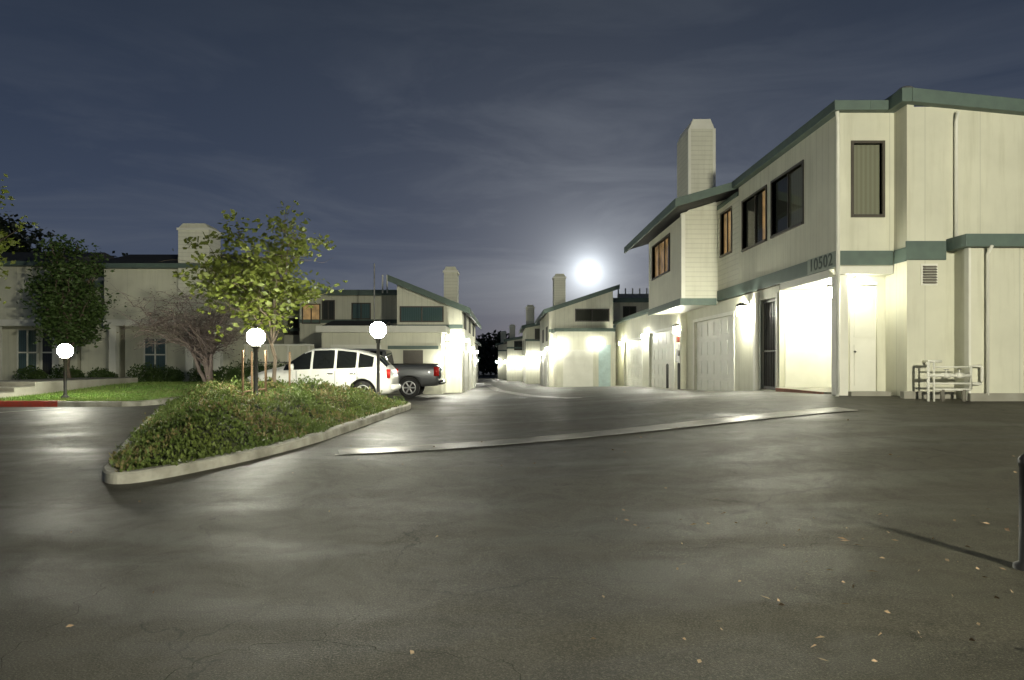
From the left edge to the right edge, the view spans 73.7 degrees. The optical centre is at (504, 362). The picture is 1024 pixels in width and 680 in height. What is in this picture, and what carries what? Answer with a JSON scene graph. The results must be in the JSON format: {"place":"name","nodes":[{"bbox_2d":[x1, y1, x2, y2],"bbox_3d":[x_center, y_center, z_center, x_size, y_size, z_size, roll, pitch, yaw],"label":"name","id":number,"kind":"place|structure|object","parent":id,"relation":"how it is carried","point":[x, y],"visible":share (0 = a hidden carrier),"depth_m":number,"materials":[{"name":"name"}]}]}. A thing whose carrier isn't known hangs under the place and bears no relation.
{"place":"outdoors","nodes":[
{"label":"outdoors","id":0,"kind":"place"},
{"bbox_2d":[0,381,224,400],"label":"lawn","id":1,"kind":"structure","parent":0,"point":[182,394],"depth_m":22.30,"materials":[{"name":"plant"}]},
{"bbox_2d":[11,365,50,379],"bbox_3d":[-20.142,0.550,28.997,1.373,0.906,1.126,0,0,0],"label":"shrub","id":2,"kind":"object","parent":1,"relation":"on","point":[36,373],"visible":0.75,"depth_m":28.88,"materials":[{"name":"green plant"}]},
{"bbox_2d":[0,267,103,379],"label":"walls","id":3,"kind":"structure","parent":1,"relation":"on","point":[11,308],"depth_m":30.00,"materials":[{"name":"white paint"}]},
{"bbox_2d":[0,261,65,379],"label":"trim","id":4,"kind":"structure","parent":3,"relation":"attached to","point":[56,359],"depth_m":29.95,"materials":[{"name":"teal paint"}]},
{"bbox_2d":[17,329,51,375],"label":"windows","id":5,"kind":"structure","parent":3,"relation":"attached to","point":[27,351],"depth_m":31.28,"materials":[{"name":"blue glass"}]},
{"bbox_2d":[0,252,114,274],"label":"roof","id":6,"kind":"structure","parent":3,"relation":"on","point":[18,256],"depth_m":31.46,"materials":[{"name":"grey"}]},
{"bbox_2d":[57,342,72,398],"bbox_3d":[-12.550,0.280,19.500,0.400,1.719,0.400,0,0,0],"label":"street lamp","id":7,"kind":"object","parent":1,"relation":"on","point":[65,351],"visible":0.96,"depth_m":19.45,"materials":[{"name":"metal"}]},
{"bbox_2d":[47,364,85,378],"bbox_3d":[-18.772,0.523,29.204,1.493,0.949,1.218,0,0,0],"label":"shrub","id":8,"kind":"object","parent":1,"relation":"on","point":[76,373],"visible":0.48,"depth_m":29.09,"materials":[{"name":"green plant"}]},
{"bbox_2d":[16,233,126,377],"bbox_3d":[-16.518,-2.009,26.187,3.384,5.826,3.553,0,0,0],"label":"leafy tree","id":9,"kind":"object","parent":1,"relation":"on","point":[69,313],"visible":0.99,"depth_m":25.68,"materials":[{"name":"green plant"}]},
{"bbox_2d":[87,367,117,377],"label":"shrub","id":10,"kind":"object","parent":1,"relation":"on","point":[101,373],"visible":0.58,"depth_m":29.07,"materials":[{"name":"green plant"}]},
{"bbox_2d":[81,287,124,377],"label":"walls","id":11,"kind":"structure","parent":1,"relation":"on","point":[92,356],"depth_m":31.20,"materials":[{"name":"paint"}]},
{"bbox_2d":[85,280,103,316],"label":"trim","id":12,"kind":"structure","parent":11,"relation":"attached to","point":[101,282],"depth_m":30.81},
{"bbox_2d":[126,361,164,381],"bbox_3d":[-15.169,0.503,28.816,1.561,1.103,1.376,0,0,0],"label":"shrub","id":13,"kind":"object","parent":1,"relation":"on","point":[147,375],"visible":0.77,"depth_m":28.63,"materials":[{"name":"green plant"}]},
{"bbox_2d":[151,365,184,381],"bbox_3d":[-14.282,0.539,28.923,1.190,0.918,1.224,0,0,40],"label":"shrub","id":14,"kind":"object","parent":1,"relation":"on","point":[172,374],"visible":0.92,"depth_m":28.76,"materials":[{"name":"green plant"}]},
{"bbox_2d":[105,281,283,383],"bbox_3d":[-10.775,-1.183,23.924,5.844,3.934,4.299,0,0,35],"label":"bare tree","id":15,"kind":"object","parent":1,"relation":"on","point":[211,346],"visible":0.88,"depth_m":23.70,"materials":[{"name":"brown plant"}]},
{"bbox_2d":[104,269,287,381],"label":"walls","id":16,"kind":"structure","parent":1,"relation":"on","point":[134,283],"depth_m":30.00,"materials":[{"name":"white paint"}]},
{"bbox_2d":[92,263,223,381],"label":"trim","id":17,"kind":"structure","parent":16,"relation":"attached to","point":[114,324],"depth_m":30.02,"materials":[{"name":"white paint"}]},
{"bbox_2d":[143,338,201,373],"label":"windows","id":18,"kind":"structure","parent":16,"relation":"attached to","point":[157,356],"depth_m":31.28,"materials":[{"name":"blue glass"}]},
{"bbox_2d":[96,254,282,282],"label":"roof","id":19,"kind":"structure","parent":16,"relation":"on","point":[149,258],"depth_m":31.18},
{"bbox_2d":[176,223,221,320],"bbox_3d":[-13.525,-3.925,30.300,1.450,4.250,1.300,0,0,0],"label":"chimney","id":20,"kind":"object","parent":16,"relation":"on","point":[187,230],"visible":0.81,"depth_m":29.70,"materials":[{"name":"wood"}]},
{"bbox_2d":[187,365,218,381],"bbox_3d":[-12.919,0.563,29.313,1.365,0.946,1.090,0,0,0],"label":"shrub","id":21,"kind":"object","parent":1,"relation":"on","point":[194,374],"visible":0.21,"depth_m":29.11,"materials":[{"name":"green plant"}]},
{"bbox_2d":[213,364,236,381],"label":"shrub","id":22,"kind":"object","parent":1,"relation":"on","point":[220,378],"visible":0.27,"depth_m":28.32,"materials":[{"name":"green plant"}]},
{"bbox_2d":[224,366,253,381],"bbox_3d":[-10.515,0.556,27.196,1.215,0.810,1.061,0,0,0],"label":"shrub","id":23,"kind":"object","parent":1,"relation":"on","point":[233,371],"visible":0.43,"depth_m":27.01,"materials":[{"name":"green plant"}]},
{"bbox_2d":[229,355,268,372],"bbox_3d":[-11.768,0.408,31.583,1.909,1.522,1.795,0,0,30],"label":"shrub","id":24,"kind":"object","parent":1,"relation":"on","point":[259,367],"visible":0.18,"depth_m":31.49,"materials":[{"name":"green plant"}]},
{"bbox_2d":[260,360,287,371],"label":"shrub","id":25,"kind":"object","parent":1,"relation":"on","point":[271,366],"visible":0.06,"depth_m":30.84,"materials":[{"name":"green plant"}]},
{"bbox_2d":[244,344,314,371],"bbox_3d":[-11.850,0.160,33.040,5.300,2.080,0.220,0,0,0],"label":"patio fence","id":26,"kind":"object","parent":1,"relation":"on","point":[282,351],"visible":0.27,"depth_m":33.00,"materials":[{"name":"white paint"}]},
{"bbox_2d":[0,369,1023,679],"bbox_3d":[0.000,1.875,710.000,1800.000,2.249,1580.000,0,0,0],"label":"asphalt ground","id":27,"kind":"structure","parent":0,"point":[482,559],"depth_m":5.50,"materials":[{"name":"asphalt"}]},
{"bbox_2d":[0,173,37,303],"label":"leafy tree","id":28,"kind":"object","parent":27,"relation":"on","point":[11,241],"visible":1,"depth_m":17.60,"materials":[{"name":"green plant"}]},
{"bbox_2d":[0,211,54,251],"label":"background tree","id":29,"kind":"object","parent":27,"relation":"on","point":[24,241],"visible":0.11,"depth_m":40.88,"materials":[{"name":"green plant"}]},
{"bbox_2d":[0,378,137,397],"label":"front walkway steps","id":30,"kind":"structure","parent":27,"relation":"on","point":[13,388],"depth_m":21.95,"materials":[{"name":"concrete"}]},
{"bbox_2d":[1,545,232,667],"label":"asphalt crack","id":31,"kind":"object","parent":27,"relation":"on","point":[76,613],"visible":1,"depth_m":3.98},
{"bbox_2d":[57,397,178,406],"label":"lawn kerb","id":32,"kind":"structure","parent":27,"relation":"on","point":[106,403],"depth_m":18.20,"materials":[{"name":"concrete"}]},
{"bbox_2d":[0,401,56,406],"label":"red kerb paint","id":33,"kind":"object","parent":32,"relation":"on","point":[28,403],"visible":0.83,"depth_m":18.17,"materials":[{"name":"paint"}]},
{"bbox_2d":[102,401,410,483],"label":"island kerb","id":34,"kind":"structure","parent":27,"relation":"on","point":[110,475],"depth_m":9.64,"materials":[{"name":"concrete"}]},
{"bbox_2d":[108,374,407,471],"bbox_3d":[-4.298,0.863,14.438,5.853,1.204,11.343,0,0,-22],"label":"ground cover","id":35,"kind":"object","parent":27,"relation":"on","point":[170,414],"visible":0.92,"depth_m":11.73,"materials":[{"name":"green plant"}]},
{"bbox_2d":[160,200,347,387],"bbox_3d":[-5.841,-1.341,16.058,3.834,4.898,3.590,0,0,0],"label":"young tree","id":36,"kind":"object","parent":35,"relation":"on","point":[255,274],"visible":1,"depth_m":15.65,"materials":[{"name":"green plant"}]},
{"bbox_2d":[247,326,264,394],"bbox_3d":[-5.100,0.215,14.000,0.360,1.930,0.360,0,0,0],"label":"street lamp","id":37,"kind":"object","parent":35,"relation":"on","point":[255,337],"visible":0.85,"depth_m":13.94,"materials":[{"name":"glass"}]},
{"bbox_2d":[242,350,290,397],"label":"tree stakes","id":38,"kind":"object","parent":35,"relation":"on","point":[266,362],"visible":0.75,"depth_m":14.14,"materials":[{"name":"brown wood"}]},
{"bbox_2d":[370,320,385,395],"bbox_3d":[-3.240,0.055,17.500,0.420,2.290,0.420,0,0,0],"label":"street lamp","id":39,"kind":"object","parent":35,"relation":"on","point":[377,329],"visible":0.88,"depth_m":17.44,"materials":[{"name":"metal"}]},
{"bbox_2d":[284,308,299,343],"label":"walls","id":40,"kind":"structure","parent":27,"relation":"on","point":[291,339],"depth_m":41.00,"materials":[{"name":"wood"}]},
{"bbox_2d":[284,318,298,334],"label":"windows","id":41,"kind":"structure","parent":40,"relation":"attached to","point":[295,324],"depth_m":40.98,"materials":[{"name":"black glass"}]},
{"bbox_2d":[246,348,400,395],"bbox_3d":[-5.390,0.374,20.403,4.573,1.617,1.906,0,0,0],"label":"parked car","id":42,"kind":"object","parent":27,"relation":"on","point":[356,368],"visible":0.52,"depth_m":19.72,"materials":[{"name":"white paint"}]},
{"bbox_2d":[165,640,520,679],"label":"asphalt crack","id":43,"kind":"object","parent":27,"relation":"on","point":[354,646],"visible":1,"depth_m":3.50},
{"bbox_2d":[300,295,396,348],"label":"walls","id":44,"kind":"structure","parent":27,"relation":"on","point":[385,306],"depth_m":38.00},
{"bbox_2d":[302,300,370,323],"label":"windows","id":45,"kind":"structure","parent":44,"relation":"attached to","point":[360,310],"depth_m":37.98,"materials":[{"name":"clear glass"}]},
{"bbox_2d":[299,290,396,322],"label":"trim","id":46,"kind":"structure","parent":44,"relation":"attached to","point":[361,292],"depth_m":37.61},
{"bbox_2d":[322,333,445,393],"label":"walls","id":47,"kind":"structure","parent":27,"relation":"on","point":[416,339],"depth_m":31.00,"materials":[{"name":"paint"}]},
{"bbox_2d":[316,321,449,333],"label":"parapet","id":48,"kind":"structure","parent":47,"relation":"on","point":[347,327],"depth_m":30.75,"materials":[{"name":"white paint"}]},
{"bbox_2d":[374,263,387,321],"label":"roof vent stacks","id":49,"kind":"object","parent":48,"relation":"on","point":[382,289],"visible":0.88,"depth_m":32.48,"materials":[{"name":"white paint"}]},
{"bbox_2d":[330,345,438,393],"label":"doors","id":50,"kind":"structure","parent":47,"relation":"attached to","point":[412,356],"depth_m":30.96,"materials":[{"name":"white paint"}]},
{"bbox_2d":[357,349,446,397],"bbox_3d":[-5.305,0.419,26.990,5.982,1.909,1.994,0,0,0],"label":"pickup truck","id":51,"kind":"object","parent":27,"relation":"on","point":[415,379],"visible":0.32,"depth_m":26.09,"materials":[{"name":"grey paint"}]},
{"bbox_2d":[397,285,474,392],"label":"walls","id":52,"kind":"structure","parent":27,"relation":"on","point":[454,351],"depth_m":33.00,"materials":[{"name":"paint"}]},
{"bbox_2d":[400,306,443,321],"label":"windows","id":53,"kind":"structure","parent":52,"relation":"attached to","point":[421,313],"depth_m":32.98,"materials":[{"name":"teal glass"}]},
{"bbox_2d":[387,275,480,328],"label":"trim","id":54,"kind":"structure","parent":52,"relation":"attached to","point":[426,293],"depth_m":32.61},
{"bbox_2d":[443,267,459,302],"bbox_3d":[-2.850,-3.775,36.600,0.800,2.550,1.300,0,0,0],"label":"chimney","id":55,"kind":"object","parent":52,"relation":"on","point":[451,283],"visible":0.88,"depth_m":36.00,"materials":[{"name":"wood"}]},
{"bbox_2d":[463,312,474,391],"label":"garage doors","id":56,"kind":"structure","parent":52,"relation":"attached to","point":[469,369],"depth_m":38.60,"materials":[{"name":"white paint"}]},
{"bbox_2d":[475,345,477,381],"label":"walls","id":57,"kind":"structure","parent":27,"relation":"on","point":[476,356],"depth_m":72.97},
{"bbox_2d":[475,330,508,374],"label":"distant trees","id":58,"kind":"object","parent":27,"relation":"on","point":[487,349],"visible":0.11,"depth_m":151.85,"materials":[{"name":"black plant"}]},
{"bbox_2d":[498,344,506,378],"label":"walls","id":59,"kind":"structure","parent":27,"relation":"on","point":[502,357],"depth_m":104.00,"materials":[{"name":"paint"}]},
{"bbox_2d":[507,338,522,380],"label":"walls","id":60,"kind":"structure","parent":27,"relation":"on","point":[514,366],"depth_m":82.00,"materials":[{"name":"paint"}]},
{"bbox_2d":[509,324,515,337],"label":"chimney","id":61,"kind":"object","parent":60,"relation":"on","point":[512,330],"visible":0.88,"depth_m":83.00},
{"bbox_2d":[504,336,522,348],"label":"trim","id":62,"kind":"structure","parent":60,"relation":"attached to","point":[514,338],"depth_m":81.61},
{"bbox_2d":[514,341,522,349],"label":"windows","id":63,"kind":"structure","parent":60,"relation":"attached to","point":[518,343],"depth_m":81.98,"materials":[{"name":"black glass"}]},
{"bbox_2d":[523,325,539,383],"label":"walls","id":64,"kind":"structure","parent":27,"relation":"on","point":[531,353],"depth_m":62.00,"materials":[{"name":"paint"}]},
{"bbox_2d":[523,339,525,383],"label":"garage doors","id":65,"kind":"structure","parent":64,"relation":"attached to","point":[524,371],"depth_m":65.07,"materials":[{"name":"white paint"}]},
{"bbox_2d":[519,322,539,340],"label":"trim","id":66,"kind":"structure","parent":64,"relation":"attached to","point":[529,325],"depth_m":61.61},
{"bbox_2d":[535,329,539,339],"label":"windows","id":67,"kind":"structure","parent":64,"relation":"attached to","point":[537,334],"depth_m":61.98,"materials":[{"name":"black glass"}]},
{"bbox_2d":[485,384,580,398],"bbox_3d":[-0.184,1.476,39.710,1.370,0.923,40.675,0,0,-5],"label":"concrete gutter","id":68,"kind":"object","parent":27,"relation":"on","point":[490,386],"visible":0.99,"depth_m":28.44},
{"bbox_2d":[66,427,1018,662],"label":"fallen leaves","id":69,"kind":"object","parent":27,"relation":"on","point":[684,638],"visible":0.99,"depth_m":4.77,"materials":[{"name":"beige plant"}]},
{"bbox_2d":[540,291,612,386],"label":"walls","id":70,"kind":"structure","parent":27,"relation":"on","point":[563,317],"depth_m":46.00,"materials":[{"name":"paint"}]},
{"bbox_2d":[541,326,547,386],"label":"garage doors","id":71,"kind":"structure","parent":70,"relation":"attached to","point":[546,371],"depth_m":49.20,"materials":[{"name":"white paint"}]},
{"bbox_2d":[552,274,565,305],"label":"chimney","id":72,"kind":"object","parent":70,"relation":"on","point":[559,288],"visible":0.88,"depth_m":47.00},
{"bbox_2d":[535,284,619,331],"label":"trim","id":73,"kind":"structure","parent":70,"relation":"attached to","point":[577,300],"depth_m":45.61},
{"bbox_2d":[575,309,609,321],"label":"windows","id":74,"kind":"structure","parent":70,"relation":"attached to","point":[592,315],"depth_m":45.98,"materials":[{"name":"black glass"}]},
{"bbox_2d":[551,328,615,386],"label":"garage block","id":75,"kind":"structure","parent":27,"relation":"on","point":[583,357],"depth_m":43.15,"materials":[{"name":"paint"}]},
{"bbox_2d":[338,407,855,454],"bbox_3d":[2.075,1.140,11.900,9.664,0.500,0.500,0,0,-17],"label":"concrete gutter","id":76,"kind":"object","parent":27,"relation":"on","point":[585,435],"visible":1,"depth_m":11.76,"materials":[{"name":"concrete"}]},
{"bbox_2d":[351,407,833,448],"bbox_3d":[2.000,1.128,12.140,9.605,0.484,0.035,0,0,-17],"label":"gutter edge joint","id":77,"kind":"object","parent":76,"relation":"on","point":[586,432],"visible":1,"depth_m":11.97,"materials":[{"name":"paint"}]},
{"bbox_2d":[335,410,852,454],"bbox_3d":[2.100,1.148,11.665,9.715,0.474,0.050,0,0,-17],"label":"gutter edge joint","id":78,"kind":"object","parent":76,"relation":"on","point":[599,435],"visible":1,"depth_m":11.52,"materials":[{"name":"paint"}]},
{"bbox_2d":[613,302,648,385],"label":"walls","id":79,"kind":"structure","parent":27,"relation":"on","point":[618,310],"depth_m":47.00,"materials":[{"name":"paint"}]},
{"bbox_2d":[623,306,635,317],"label":"windows","id":80,"kind":"structure","parent":79,"relation":"attached to","point":[629,310],"depth_m":46.98,"materials":[{"name":"black glass"}]},
{"bbox_2d":[613,298,648,327],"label":"trim","id":81,"kind":"structure","parent":79,"relation":"attached to","point":[630,300],"depth_m":46.61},
{"bbox_2d":[666,363,668,387],"bbox_3d":[7.200,0.659,30.200,0.120,1.220,0.120,0,0,0],"label":"bollard","id":82,"kind":"object","parent":27,"relation":"on","point":[667,375],"visible":0.86,"depth_m":30.16,"materials":[{"name":"metal"}]},
{"bbox_2d":[625,386,712,390],"bbox_3d":[7.250,1.293,35.200,0.800,0.689,25.600,0,0,0],"label":"garage apron","id":83,"kind":"object","parent":27,"relation":"on","point":[671,388],"visible":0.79,"depth_m":29.75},
{"bbox_2d":[677,363,679,388],"bbox_3d":[7.200,0.619,28.200,0.120,1.220,0.120,0,0,0],"label":"bollard","id":84,"kind":"object","parent":27,"relation":"on","point":[678,375],"visible":0.86,"depth_m":28.15,"materials":[{"name":"metal"}]},
{"bbox_2d":[650,542,915,549],"bbox_3d":[2.140,1.466,5.436,2.138,0.020,0.204,0,0,3],"label":"asphalt crack","id":85,"kind":"object","parent":27,"relation":"on","point":[787,547],"visible":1,"depth_m":5.42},
{"bbox_2d":[775,275,847,395],"bbox_3d":[8.585,-0.400,17.377,2.130,3.200,3.547,0,0,0],"label":"porch","id":86,"kind":"object","parent":27,"relation":"on","point":[810,341],"visible":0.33,"depth_m":19.00,"materials":[{"name":"white paint"}]},
{"bbox_2d":[780,266,892,390],"bbox_3d":[8.580,-0.505,17.305,1.840,3.410,3.390,0,0,0],"label":"closet door wall","id":87,"kind":"structure","parent":27,"relation":"on","point":[866,331],"depth_m":15.98,"materials":[{"name":"white paint"}]},
{"bbox_2d":[846,105,1023,395],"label":"wall end","id":88,"kind":"structure","parent":27,"relation":"on","point":[919,196],"depth_m":15.10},
{"bbox_2d":[835,111,993,395],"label":"downspouts","id":89,"kind":"object","parent":88,"relation":"attached to","point":[837,115],"visible":0.9,"depth_m":15.50,"materials":[{"name":"white paint"}]},
{"bbox_2d":[921,264,937,284],"bbox_3d":[9.385,-1.940,15.065,0.370,0.480,0.069,0,0,0],"label":"louvre vent","id":90,"kind":"object","parent":88,"relation":"attached to","point":[929,274],"visible":1,"depth_m":15.08,"materials":[{"name":"metal"}]},
{"bbox_2d":[848,247,1023,400],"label":"end annex","id":91,"kind":"object","parent":27,"relation":"on","point":[1006,324],"visible":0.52,"depth_m":14.60,"materials":[{"name":"white paint"}]},
{"bbox_2d":[922,360,983,400],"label":"backflow pipes","id":92,"kind":"object","parent":27,"relation":"on","point":[950,375],"visible":0.96,"depth_m":14.48,"materials":[{"name":"metal"}]},
{"bbox_2d":[1013,453,1023,570],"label":"bollard","id":93,"kind":"object","parent":27,"relation":"on","point":[1018,564],"visible":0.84,"depth_m":4.84,"materials":[{"name":"metal"}]},
{"bbox_2d":[0,0,1023,355],"label":"sky","id":94,"kind":"structure","parent":0,"point":[513,146],"materials":[{"name":"blue"}]},
{"bbox_2d":[578,261,599,282],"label":"moon","id":95,"kind":"object","parent":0,"point":[588,271],"visible":1,"depth_m":1362.44,"materials":[{"name":"white"}]},
{"bbox_2d":[613,285,784,390],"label":"wall","id":96,"kind":"structure","parent":0,"point":[719,345],"depth_m":26.51,"materials":[{"name":"white paint"}]},
{"bbox_2d":[676,336,679,362],"bbox_3d":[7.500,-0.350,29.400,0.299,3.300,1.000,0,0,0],"label":"utility meters","id":97,"kind":"object","parent":96,"relation":"attached to","point":[678,351],"visible":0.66,"depth_m":29.17,"materials":[{"name":"metal"}]},
{"bbox_2d":[648,200,779,315],"bbox_3d":[10.140,-4.050,27.230,7.720,4.000,5.540,0,0,0],"label":"bay","id":98,"kind":"object","parent":96,"relation":"on","point":[683,262],"visible":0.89,"depth_m":24.50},
{"bbox_2d":[624,182,738,252],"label":"shed roof","id":99,"kind":"structure","parent":98,"relation":"on","point":[667,216],"depth_m":24.13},
{"bbox_2d":[677,119,715,210],"bbox_3d":[7.135,-7.000,25.535,0.990,3.600,1.730,0,0,0],"label":"chimney","id":100,"kind":"object","parent":99,"relation":"on","point":[696,157],"visible":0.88,"depth_m":24.70,"materials":[{"name":"wood"}]},
{"bbox_2d":[735,302,749,306],"bbox_3d":[7.400,-1.803,21.300,0.389,0.126,0.386,0,0,44],"label":"light fitting","id":101,"kind":"object","parent":96,"relation":"attached to","point":[741,304],"visible":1,"depth_m":21.21,"materials":[{"name":"metal"}]},
{"bbox_2d":[737,307,746,315],"bbox_3d":[7.400,-1.593,21.300,0.224,0.266,0.224,0,0,0],"label":"light lens","id":102,"kind":"object","parent":101,"relation":"hanging from","point":[741,311],"visible":1,"depth_m":21.19,"materials":[{"name":"white"}]},
{"bbox_2d":[759,293,777,389],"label":"entry gate","id":103,"kind":"structure","parent":96,"relation":"on","point":[770,351],"depth_m":19.89,"materials":[{"name":"brown metal"}]},
{"bbox_2d":[718,113,845,300],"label":"wall","id":104,"kind":"structure","parent":0,"point":[813,236],"depth_m":17.53,"materials":[{"name":"wood"}]},
{"bbox_2d":[719,140,884,257],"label":"windows","id":105,"kind":"structure","parent":104,"relation":"attached to","point":[867,195],"depth_m":18.21,"materials":[{"name":"black glass"}]},
{"bbox_2d":[717,88,1023,300],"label":"fascia and bands","id":106,"kind":"structure","parent":104,"relation":"attached to","point":[914,250],"depth_m":15.35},
{"bbox_2d":[807,251,835,274],"bbox_3d":[7.597,-2.375,16.380,0.024,0.370,1.440,0,0,0],"label":"address plate","id":107,"kind":"object","parent":106,"relation":"attached to","point":[833,261],"visible":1,"depth_m":16.34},
{"bbox_2d":[811,253,832,270],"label":"address digits","id":108,"kind":"object","parent":107,"relation":"on","point":[830,254],"visible":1,"depth_m":16.22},
{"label":"roof","id":109,"kind":"object","parent":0,"visible":0},
{"bbox_2d":[617,288,648,297],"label":"roof vent stacks","id":110,"kind":"object","parent":109,"relation":"on","point":[632,295],"visible":0.56,"depth_m":47.80,"materials":[{"name":"white paint"}]},
{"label":"roof","id":111,"kind":"object","parent":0,"visible":0},
{"bbox_2d":[525,305,534,323],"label":"chimney","id":112,"kind":"object","parent":111,"relation":"on","point":[529,314],"visible":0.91,"depth_m":63.00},
{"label":"roof","id":113,"kind":"object","parent":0,"visible":0},
{"bbox_2d":[500,331,505,341],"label":"chimney","id":114,"kind":"object","parent":113,"relation":"on","point":[503,335],"visible":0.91,"depth_m":105.00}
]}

